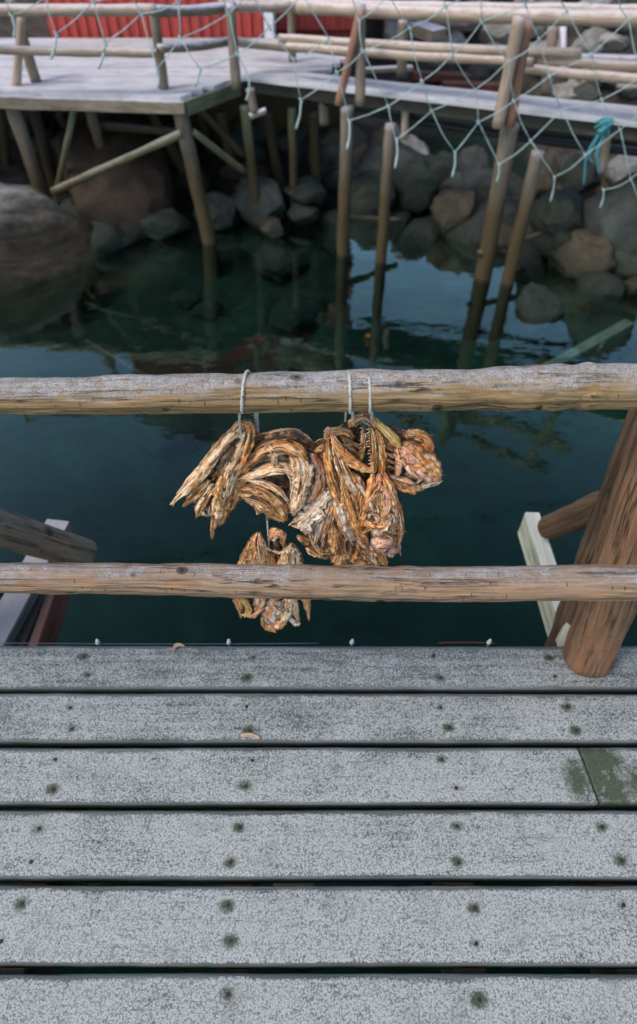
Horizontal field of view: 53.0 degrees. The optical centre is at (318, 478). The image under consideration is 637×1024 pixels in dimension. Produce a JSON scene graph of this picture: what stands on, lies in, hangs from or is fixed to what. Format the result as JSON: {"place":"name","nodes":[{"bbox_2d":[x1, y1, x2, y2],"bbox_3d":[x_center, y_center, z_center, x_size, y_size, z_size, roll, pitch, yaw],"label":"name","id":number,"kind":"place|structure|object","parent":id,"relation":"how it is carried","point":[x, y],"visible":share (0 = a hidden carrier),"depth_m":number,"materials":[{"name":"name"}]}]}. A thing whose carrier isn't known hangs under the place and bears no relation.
{"place":"outdoors","nodes":[
{"label":"outdoors","id":0,"kind":"place"},
{"bbox_2d":[0,0,636,974],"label":"ground","id":1,"kind":"structure","parent":0,"point":[106,486],"depth_m":6.08,"materials":[{"name":"liquid"}]},
{"bbox_2d":[7,110,44,141],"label":"stone","id":2,"kind":"object","parent":1,"relation":"on","point":[30,131],"visible":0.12,"depth_m":7.13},
{"bbox_2d":[31,118,61,153],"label":"boulder","id":3,"kind":"object","parent":1,"relation":"on","point":[53,127],"visible":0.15,"depth_m":7.29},
{"bbox_2d":[0,182,105,333],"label":"bedrock","id":4,"kind":"structure","parent":1,"relation":"on","point":[51,264],"depth_m":6.14,"materials":[{"name":"stone"}]},
{"bbox_2d":[56,191,146,261],"bbox_3d":[-2.443,-2.601,6.779,1.054,0.644,0.906,26,65,13],"label":"boulder","id":5,"kind":"object","parent":1,"relation":"on","point":[111,239],"visible":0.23,"depth_m":6.54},
{"bbox_2d":[52,111,177,247],"bbox_3d":[-2.222,-3.397,7.094,1.246,1.186,2.073,-14,55,-8],"label":"boulder","id":6,"kind":"object","parent":1,"relation":"on","point":[127,197],"visible":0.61,"depth_m":6.56,"materials":[{"name":"stone"}]},
{"bbox_2d":[141,208,192,240],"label":"stone","id":7,"kind":"object","parent":1,"relation":"on","point":[165,224],"visible":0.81,"depth_m":6.70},
{"bbox_2d":[0,0,345,278],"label":"pier platform","id":8,"kind":"structure","parent":1,"relation":"on","point":[35,79],"depth_m":6.09,"materials":[{"name":"grey wood"}]},
{"bbox_2d":[134,413,212,456],"bbox_3d":[-1.398,-0.519,6.144,0.778,0.390,0.516,-31,53,-27],"label":"stone","id":9,"kind":"object","parent":1,"relation":"on","point":[161,435],"visible":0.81,"depth_m":5.97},
{"bbox_2d":[163,123,200,168],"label":"boulder","id":10,"kind":"object","parent":1,"relation":"on","point":[177,144],"visible":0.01,"depth_m":7.32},
{"bbox_2d":[169,287,199,308],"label":"stone","id":11,"kind":"object","parent":1,"relation":"on","point":[186,297],"visible":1,"depth_m":6.68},
{"bbox_2d":[169,164,212,197],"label":"stone","id":12,"kind":"object","parent":1,"relation":"on","point":[182,187],"visible":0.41,"depth_m":7.31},
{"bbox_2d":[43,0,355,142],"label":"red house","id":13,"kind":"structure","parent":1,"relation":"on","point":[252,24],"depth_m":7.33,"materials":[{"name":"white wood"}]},
{"bbox_2d":[191,298,223,321],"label":"stone","id":14,"kind":"object","parent":1,"relation":"on","point":[208,309],"visible":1,"depth_m":6.68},
{"bbox_2d":[193,191,235,232],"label":"boulder","id":15,"kind":"object","parent":1,"relation":"on","point":[222,207],"visible":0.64,"depth_m":6.87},
{"bbox_2d":[222,125,255,158],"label":"stone","id":16,"kind":"object","parent":1,"relation":"on","point":[236,136],"visible":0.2,"depth_m":7.54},
{"bbox_2d":[219,158,269,185],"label":"stone","id":17,"kind":"object","parent":1,"relation":"on","point":[226,175],"visible":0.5,"depth_m":7.38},
{"bbox_2d":[229,115,266,146],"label":"stone","id":18,"kind":"object","parent":1,"relation":"on","point":[260,138],"visible":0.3,"depth_m":7.65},
{"bbox_2d":[233,361,277,373],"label":"stone","id":19,"kind":"object","parent":1,"relation":"on","point":[255,366],"visible":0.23,"depth_m":6.48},
{"bbox_2d":[254,142,265,162],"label":"stone","id":20,"kind":"object","parent":1,"relation":"on","point":[260,155],"visible":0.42,"depth_m":7.62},
{"bbox_2d":[259,216,283,239],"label":"boulder","id":21,"kind":"object","parent":1,"relation":"on","point":[271,227],"visible":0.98,"depth_m":6.77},
{"bbox_2d":[250,238,307,283],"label":"stone","id":22,"kind":"object","parent":1,"relation":"on","point":[279,260],"visible":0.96,"depth_m":6.88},
{"bbox_2d":[268,293,328,339],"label":"stone","id":23,"kind":"object","parent":1,"relation":"on","point":[299,316],"visible":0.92,"depth_m":6.58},
{"bbox_2d":[287,203,318,225],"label":"boulder","id":24,"kind":"object","parent":1,"relation":"on","point":[299,214],"visible":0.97,"depth_m":6.90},
{"bbox_2d":[283,174,326,204],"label":"boulder","id":25,"kind":"object","parent":24,"relation":"on","point":[308,189],"visible":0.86,"depth_m":6.92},
{"bbox_2d":[302,129,329,167],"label":"stone","id":26,"kind":"object","parent":1,"relation":"on","point":[305,161],"visible":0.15,"depth_m":7.67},
{"bbox_2d":[276,125,307,164],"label":"stone","id":27,"kind":"object","parent":26,"relation":"on","point":[283,141],"visible":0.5,"depth_m":7.62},
{"bbox_2d":[0,646,636,1023],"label":"wooden jetty","id":28,"kind":"object","parent":1,"relation":"on","point":[525,758],"visible":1,"depth_m":1.46,"materials":[{"name":"grey wood"}]},
{"bbox_2d":[0,519,75,645],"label":"outrigger beam","id":29,"kind":"structure","parent":28,"relation":"attached to","point":[30,618],"depth_m":2.09,"materials":[{"name":"white wood"}]},
{"bbox_2d":[518,512,569,646],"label":"outrigger beam","id":30,"kind":"structure","parent":28,"relation":"attached to","point":[536,547],"depth_m":2.24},
{"bbox_2d":[537,490,599,538],"bbox_3d":[0.818,0.103,1.941,0.098,0.524,0.366,-4,45,-4],"label":"log brace","id":31,"kind":"object","parent":30,"relation":"on","point":[572,518],"visible":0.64,"depth_m":1.99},
{"bbox_2d":[544,409,636,646],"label":"log post","id":32,"kind":"object","parent":28,"relation":"attached to","point":[565,612],"visible":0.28,"depth_m":1.54,"materials":[{"name":"wood"}]},
{"bbox_2d":[562,417,636,677],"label":"log post","id":33,"kind":"object","parent":28,"relation":"on","point":[596,633],"visible":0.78,"depth_m":1.51,"materials":[{"name":"wood"}]},
{"bbox_2d":[0,362,636,414],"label":"rail log","id":34,"kind":"object","parent":33,"relation":"attached to","point":[582,386],"visible":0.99,"depth_m":1.01,"materials":[{"name":"wood"}]},
{"bbox_2d":[238,370,250,439],"bbox_3d":[-0.125,-0.113,1.061,0.034,0.150,0.070,0,45,0],"label":"cord","id":35,"kind":"object","parent":34,"relation":"hanging from","point":[242,401],"visible":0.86,"depth_m":1.01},
{"bbox_2d":[170,418,256,539],"bbox_3d":[-0.201,0.013,1.223,0.187,0.336,0.060,0,45,0],"label":"dried fish head","id":36,"kind":"object","parent":35,"relation":"hanging from","point":[216,472],"visible":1,"depth_m":1.19},
{"bbox_2d":[252,413,259,434],"bbox_3d":[-0.110,-0.101,1.128,0.015,0.108,0.018,-30,52,-27],"label":"cord","id":37,"kind":"object","parent":34,"relation":"hanging from","point":[256,420],"visible":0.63,"depth_m":1.13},
{"bbox_2d":[237,428,326,521],"bbox_3d":[-0.071,-0.001,1.220,0.180,0.255,0.077,0,45,0],"label":"dried fish head","id":38,"kind":"object","parent":37,"relation":"hanging from","point":[269,485],"visible":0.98,"depth_m":1.18},
{"bbox_2d":[266,520,269,547],"bbox_3d":[-0.105,0.099,1.321,0.004,0.133,0.026,0,45,0],"label":"cord","id":39,"kind":"object","parent":38,"relation":"hanging from","point":[268,533],"visible":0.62,"depth_m":1.33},
{"bbox_2d":[232,527,310,632],"bbox_3d":[-0.110,0.242,1.455,0.186,0.396,0.057,0,45,0],"label":"dried fish head","id":40,"kind":"object","parent":39,"relation":"hanging from","point":[277,614],"visible":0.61,"depth_m":1.48},
{"bbox_2d":[347,369,354,424],"bbox_3d":[0.055,-0.125,1.049,0.022,0.116,0.071,0,45,0],"label":"cord","id":41,"kind":"object","parent":34,"relation":"hanging from","point":[350,396],"visible":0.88,"depth_m":1.00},
{"bbox_2d":[322,411,406,565],"bbox_3d":[0.093,0.036,1.242,0.173,0.441,0.099,0,45,0],"label":"dried fish head","id":42,"kind":"object","parent":41,"relation":"hanging from","point":[365,504],"visible":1,"depth_m":1.19},
{"bbox_2d":[368,377,373,424],"bbox_3d":[0.086,-0.124,1.049,0.024,0.116,0.071,0,45,0],"label":"cord","id":43,"kind":"object","parent":34,"relation":"hanging from","point":[370,412],"visible":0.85,"depth_m":1.00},
{"bbox_2d":[374,416,444,494],"bbox_3d":[0.162,-0.048,1.173,0.155,0.188,0.075,0,45,0],"label":"dried fish head","id":44,"kind":"object","parent":43,"relation":"hanging from","point":[410,453],"visible":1,"depth_m":1.15},
{"bbox_2d":[0,562,636,601],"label":"rail log","id":45,"kind":"object","parent":33,"relation":"attached to","point":[579,582],"visible":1,"depth_m":1.24,"materials":[{"name":"wood"}]},
{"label":"log post","id":46,"kind":"object","parent":28,"relation":"attached to","visible":0},
{"bbox_2d":[0,508,96,562],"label":"log brace","id":47,"kind":"object","parent":46,"relation":"attached to","point":[22,534],"visible":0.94,"depth_m":1.94,"materials":[{"name":"wood"}]},
{"bbox_2d":[311,224,336,259],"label":"stone","id":48,"kind":"object","parent":1,"relation":"on","point":[325,245],"visible":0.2,"depth_m":7.20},
{"bbox_2d":[320,168,361,193],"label":"stone","id":49,"kind":"object","parent":1,"relation":"on","point":[329,180],"visible":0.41,"depth_m":7.40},
{"bbox_2d":[319,124,366,173],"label":"stone","id":50,"kind":"object","parent":1,"relation":"on","point":[332,135],"visible":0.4,"depth_m":7.47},
{"bbox_2d":[314,208,373,241],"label":"stone","id":51,"kind":"object","parent":1,"relation":"on","point":[323,222],"visible":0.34,"depth_m":7.17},
{"bbox_2d":[330,141,367,168],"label":"stone","id":52,"kind":"object","parent":1,"relation":"on","point":[359,149],"visible":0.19,"depth_m":7.43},
{"bbox_2d":[308,143,339,167],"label":"stone","id":53,"kind":"object","parent":52,"relation":"on","point":[329,154],"visible":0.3,"depth_m":7.40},
{"bbox_2d":[326,218,387,263],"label":"stone","id":54,"kind":"object","parent":1,"relation":"on","point":[362,246],"visible":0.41,"depth_m":7.08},
{"bbox_2d":[350,175,395,215],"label":"boulder","id":55,"kind":"object","parent":54,"relation":"on","point":[365,194],"visible":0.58,"depth_m":7.02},
{"bbox_2d":[347,279,389,310],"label":"water","id":56,"kind":"structure","parent":1,"relation":"on","point":[359,294],"depth_m":6.75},
{"bbox_2d":[359,411,410,444],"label":"water","id":57,"kind":"structure","parent":1,"relation":"on","point":[400,420],"depth_m":6.18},
{"bbox_2d":[357,140,414,176],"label":"stone","id":58,"kind":"object","parent":1,"relation":"on","point":[372,158],"visible":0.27,"depth_m":7.27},
{"bbox_2d":[366,65,412,73],"bbox_3d":[0.775,-4.946,7.712,0.726,0.059,0.100,-6,45,-6],"label":"loose timber","id":59,"kind":"object","parent":1,"relation":"on","point":[382,69],"visible":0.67,"depth_m":7.68,"materials":[{"name":"grey wood"}]},
{"bbox_2d":[372,206,413,256],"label":"stone","id":60,"kind":"object","parent":1,"relation":"on","point":[396,230],"visible":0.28,"depth_m":7.13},
{"bbox_2d":[393,156,439,213],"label":"boulder","id":61,"kind":"object","parent":60,"relation":"on","point":[416,185],"visible":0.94,"depth_m":6.97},
{"bbox_2d":[382,20,409,40],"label":"riprap stone","id":62,"kind":"object","parent":1,"relation":"on","point":[390,29],"visible":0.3,"depth_m":8.71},
{"bbox_2d":[400,134,429,154],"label":"riprap stone","id":63,"kind":"object","parent":1,"relation":"on","point":[415,143],"visible":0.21,"depth_m":8.12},
{"bbox_2d":[396,215,448,270],"bbox_3d":[1.214,-2.662,7.126,0.608,0.574,0.774,22,49,20],"label":"stone","id":64,"kind":"object","parent":1,"relation":"on","point":[420,243],"visible":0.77,"depth_m":6.88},
{"bbox_2d":[430,188,476,237],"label":"boulder","id":65,"kind":"object","parent":64,"relation":"on","point":[452,209],"visible":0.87,"depth_m":6.65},
{"bbox_2d":[218,0,636,341],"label":"pier walkway","id":66,"kind":"structure","parent":1,"relation":"on","point":[534,112],"depth_m":5.45,"materials":[{"name":"brown wood"}]},
{"bbox_2d":[5,0,636,207],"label":"fishing net","id":67,"kind":"object","parent":66,"relation":"hanging from","point":[292,58],"visible":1,"depth_m":4.37,"materials":[{"name":"white fabric"}]},
{"bbox_2d":[307,100,636,146],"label":"pipe","id":68,"kind":"object","parent":66,"relation":"hanging from","point":[488,127],"visible":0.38,"depth_m":5.83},
{"bbox_2d":[367,113,636,156],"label":"pipe","id":69,"kind":"object","parent":66,"relation":"hanging from","point":[574,144],"visible":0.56,"depth_m":5.89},
{"bbox_2d":[583,117,614,184],"bbox_3d":[2.262,-2.655,5.188,0.167,0.519,0.110,0,45,0],"label":"rope bunch","id":70,"kind":"object","parent":66,"relation":"attached to","point":[605,124],"visible":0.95,"depth_m":5.11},
{"bbox_2d":[408,21,446,41],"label":"stone","id":71,"kind":"object","parent":1,"relation":"on","point":[429,31],"visible":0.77,"depth_m":7.58,"materials":[{"name":"stone"}]},
{"bbox_2d":[428,171,463,208],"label":"stone","id":72,"kind":"object","parent":1,"relation":"on","point":[450,183],"visible":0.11,"depth_m":7.10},
{"bbox_2d":[429,30,467,67],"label":"riprap stone","id":73,"kind":"object","parent":1,"relation":"on","point":[457,37],"visible":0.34,"depth_m":8.56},
{"bbox_2d":[411,70,493,81],"bbox_3d":[1.968,-5.431,8.640,1.432,0.175,0.160,-3,45,-3],"label":"loose timber","id":74,"kind":"object","parent":1,"relation":"on","point":[437,76],"visible":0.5,"depth_m":8.56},
{"bbox_2d":[428,21,482,33],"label":"riprap stone","id":75,"kind":"object","parent":1,"relation":"on","point":[464,27],"visible":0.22,"depth_m":8.57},
{"bbox_2d":[444,235,477,257],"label":"stone","id":76,"kind":"object","parent":1,"relation":"on","point":[451,248],"visible":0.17,"depth_m":6.81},
{"bbox_2d":[436,252,497,302],"bbox_3d":[1.572,-2.138,6.774,0.729,0.435,0.607,-14,47,-14],"label":"stone","id":77,"kind":"object","parent":1,"relation":"on","point":[455,274],"visible":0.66,"depth_m":6.62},
{"bbox_2d":[442,195,518,257],"bbox_3d":[1.798,-2.697,6.836,0.998,0.583,0.659,-2,60,-1],"label":"stone","id":78,"kind":"object","parent":77,"relation":"on","point":[467,235],"visible":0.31,"depth_m":6.67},
{"bbox_2d":[440,80,500,91],"bbox_3d":[2.071,-5.187,8.461,0.916,0.170,0.140,-4,45,-4],"label":"loose timber","id":79,"kind":"object","parent":1,"relation":"on","point":[491,86],"visible":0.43,"depth_m":8.39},
{"bbox_2d":[450,304,490,329],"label":"water","id":80,"kind":"structure","parent":1,"relation":"on","point":[459,318],"depth_m":6.51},
{"bbox_2d":[460,168,489,177],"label":"stone","id":81,"kind":"object","parent":1,"relation":"on","point":[467,171],"visible":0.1,"depth_m":7.18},
{"bbox_2d":[466,64,493,80],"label":"riprap stone","id":82,"kind":"object","parent":1,"relation":"on","point":[479,72],"visible":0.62,"depth_m":8.54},
{"bbox_2d":[479,24,510,44],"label":"riprap stone","id":83,"kind":"object","parent":1,"relation":"on","point":[499,33],"visible":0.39,"depth_m":8.28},
{"bbox_2d":[495,223,513,256],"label":"boulder","id":84,"kind":"object","parent":1,"relation":"on","point":[506,230],"visible":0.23,"depth_m":6.55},
{"bbox_2d":[496,234,544,284],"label":"stone","id":85,"kind":"object","parent":1,"relation":"on","point":[530,267],"visible":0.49,"depth_m":6.46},
{"bbox_2d":[529,0,559,38],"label":"riprap stone","id":86,"kind":"object","parent":1,"relation":"on","point":[540,29],"visible":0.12,"depth_m":8.23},
{"bbox_2d":[528,228,579,261],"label":"stone","id":87,"kind":"object","parent":1,"relation":"on","point":[546,245],"visible":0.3,"depth_m":6.28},
{"bbox_2d":[552,81,581,99],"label":"riprap stone","id":88,"kind":"object","parent":1,"relation":"on","point":[564,90],"visible":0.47,"depth_m":7.69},
{"bbox_2d":[548,227,617,290],"bbox_3d":[2.578,-2.154,6.245,0.576,0.621,0.670,5,29,-19],"label":"boulder","id":89,"kind":"object","parent":1,"relation":"on","point":[578,255],"visible":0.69,"depth_m":6.05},
{"bbox_2d":[571,82,602,101],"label":"riprap stone","id":90,"kind":"object","parent":1,"relation":"on","point":[589,92],"visible":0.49,"depth_m":7.53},
{"bbox_2d":[571,27,608,52],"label":"riprap stone","id":91,"kind":"object","parent":1,"relation":"on","point":[591,36],"visible":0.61,"depth_m":7.69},
{"bbox_2d":[583,0,630,32],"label":"riprap stone","id":92,"kind":"object","parent":1,"relation":"on","point":[613,30],"visible":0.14,"depth_m":7.68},
{"bbox_2d":[582,171,636,255],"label":"boulder","id":93,"kind":"object","parent":1,"relation":"on","point":[613,219],"visible":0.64,"depth_m":5.83,"materials":[{"name":"stone"}]},
{"bbox_2d":[598,31,629,50],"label":"riprap stone","id":94,"kind":"object","parent":1,"relation":"on","point":[616,42],"visible":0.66,"depth_m":7.65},
{"bbox_2d":[611,250,636,281],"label":"stone","id":95,"kind":"object","parent":1,"relation":"on","point":[625,269],"visible":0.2,"depth_m":5.96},
{"bbox_2d":[614,72,636,98],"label":"riprap stone","id":96,"kind":"object","parent":1,"relation":"on","point":[630,91],"visible":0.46,"depth_m":7.29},
{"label":"stone","id":97,"kind":"object","parent":1,"relation":"on","visible":0},
{"bbox_2d":[456,173,509,204],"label":"boulder","id":98,"kind":"object","parent":97,"relation":"on","point":[479,184],"visible":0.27,"depth_m":6.67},
{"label":"stone","id":99,"kind":"object","parent":1,"relation":"on","visible":0},
{"bbox_2d":[529,188,584,236],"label":"boulder","id":100,"kind":"object","parent":99,"relation":"on","point":[562,210],"visible":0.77,"depth_m":6.11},
{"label":"stone","id":101,"kind":"object","parent":1,"relation":"on","visible":0},
{"bbox_2d":[603,155,636,185],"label":"boulder","id":102,"kind":"object","parent":101,"relation":"on","point":[617,169],"visible":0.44,"depth_m":6.32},
{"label":"stone","id":103,"kind":"object","parent":1,"relation":"on","visible":0},
{"bbox_2d":[534,155,558,199],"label":"boulder","id":104,"kind":"object","parent":103,"relation":"on","point":[546,181],"visible":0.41,"depth_m":6.69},
{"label":"stone","id":105,"kind":"object","parent":1,"relation":"on","visible":0},
{"bbox_2d":[428,155,456,186],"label":"boulder","id":106,"kind":"object","parent":105,"relation":"on","point":[441,167],"visible":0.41,"depth_m":7.12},
{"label":"stone","id":107,"kind":"object","parent":1,"relation":"on","visible":0},
{"bbox_2d":[456,145,488,170],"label":"boulder","id":108,"kind":"object","parent":107,"relation":"on","point":[475,156],"visible":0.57,"depth_m":7.47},
{"bbox_2d":[430,149,494,168],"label":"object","id":109,"kind":"structure","parent":0,"point":[491,161],"depth_m":8.55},
{"bbox_2d":[85,339,147,374],"bbox_3d":[-1.465,-0.933,5.883,1.663,0.338,0.110,18,48,17],"label":"sunken timber","id":110,"kind":"object","parent":109,"relation":"in","point":[113,357],"visible":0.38,"depth_m":5.96,"materials":[{"name":"green wood"}]},
{"bbox_2d":[231,176,286,232],"bbox_3d":[-0.627,-3.034,7.035,0.633,0.570,0.537,14,30,15],"label":"boulder","id":111,"kind":"object","parent":109,"relation":"in","point":[270,203],"visible":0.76,"depth_m":6.83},
{"bbox_2d":[514,282,564,336],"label":"boulder","id":112,"kind":"object","parent":109,"relation":"in","point":[539,309],"visible":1,"depth_m":5.68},
{"bbox_2d":[556,151,613,199],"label":"stone","id":113,"kind":"object","parent":109,"relation":"on","point":[592,192],"visible":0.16,"depth_m":6.56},
{"bbox_2d":[558,153,600,193],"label":"boulder","id":114,"kind":"object","parent":113,"relation":"on","point":[572,178],"visible":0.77,"depth_m":6.46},
{"bbox_2d":[542,319,633,364],"bbox_3d":[2.415,-1.198,5.710,1.023,0.170,0.100,-23,50,-22],"label":"sunken plank","id":115,"kind":"object","parent":109,"relation":"in","point":[576,351],"visible":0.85,"depth_m":5.70,"materials":[{"name":"green wood"}]},
{"bbox_2d":[574,271,625,310],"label":"boulder","id":116,"kind":"object","parent":109,"relation":"in","point":[595,291],"visible":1,"depth_m":5.98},
{"bbox_2d":[623,276,636,296],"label":"boulder","id":117,"kind":"object","parent":109,"relation":"on","point":[631,286],"visible":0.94,"depth_m":5.92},
{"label":"stone","id":118,"kind":"object","parent":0,"visible":0},
{"bbox_2d":[508,177,523,205],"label":"stone","id":119,"kind":"object","parent":118,"relation":"on","point":[515,187],"visible":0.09,"depth_m":6.77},
{"bbox_3d":[0.048,-0.112,1.108,0.005,0.055,0.029,0,45,0],"label":"cord","id":120,"kind":"object","parent":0,"visible":0},
{"bbox_2d":[286,438,374,565],"bbox_3d":[0.033,0.066,1.289,0.197,0.383,0.074,0,45,0],"label":"dried fish head","id":121,"kind":"object","parent":120,"relation":"hanging from","point":[323,537],"visible":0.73,"depth_m":1.30},
{"bbox_3d":[-0.627,0.466,1.813,0.012,0.036,0.012,0,45,0],"label":"cable clip","id":122,"kind":"object","parent":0,"visible":0},
{"bbox_2d":[0,643,318,643],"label":"edge cable","id":123,"kind":"object","parent":122,"relation":"attached to","point":[130,643],"visible":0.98,"depth_m":1.81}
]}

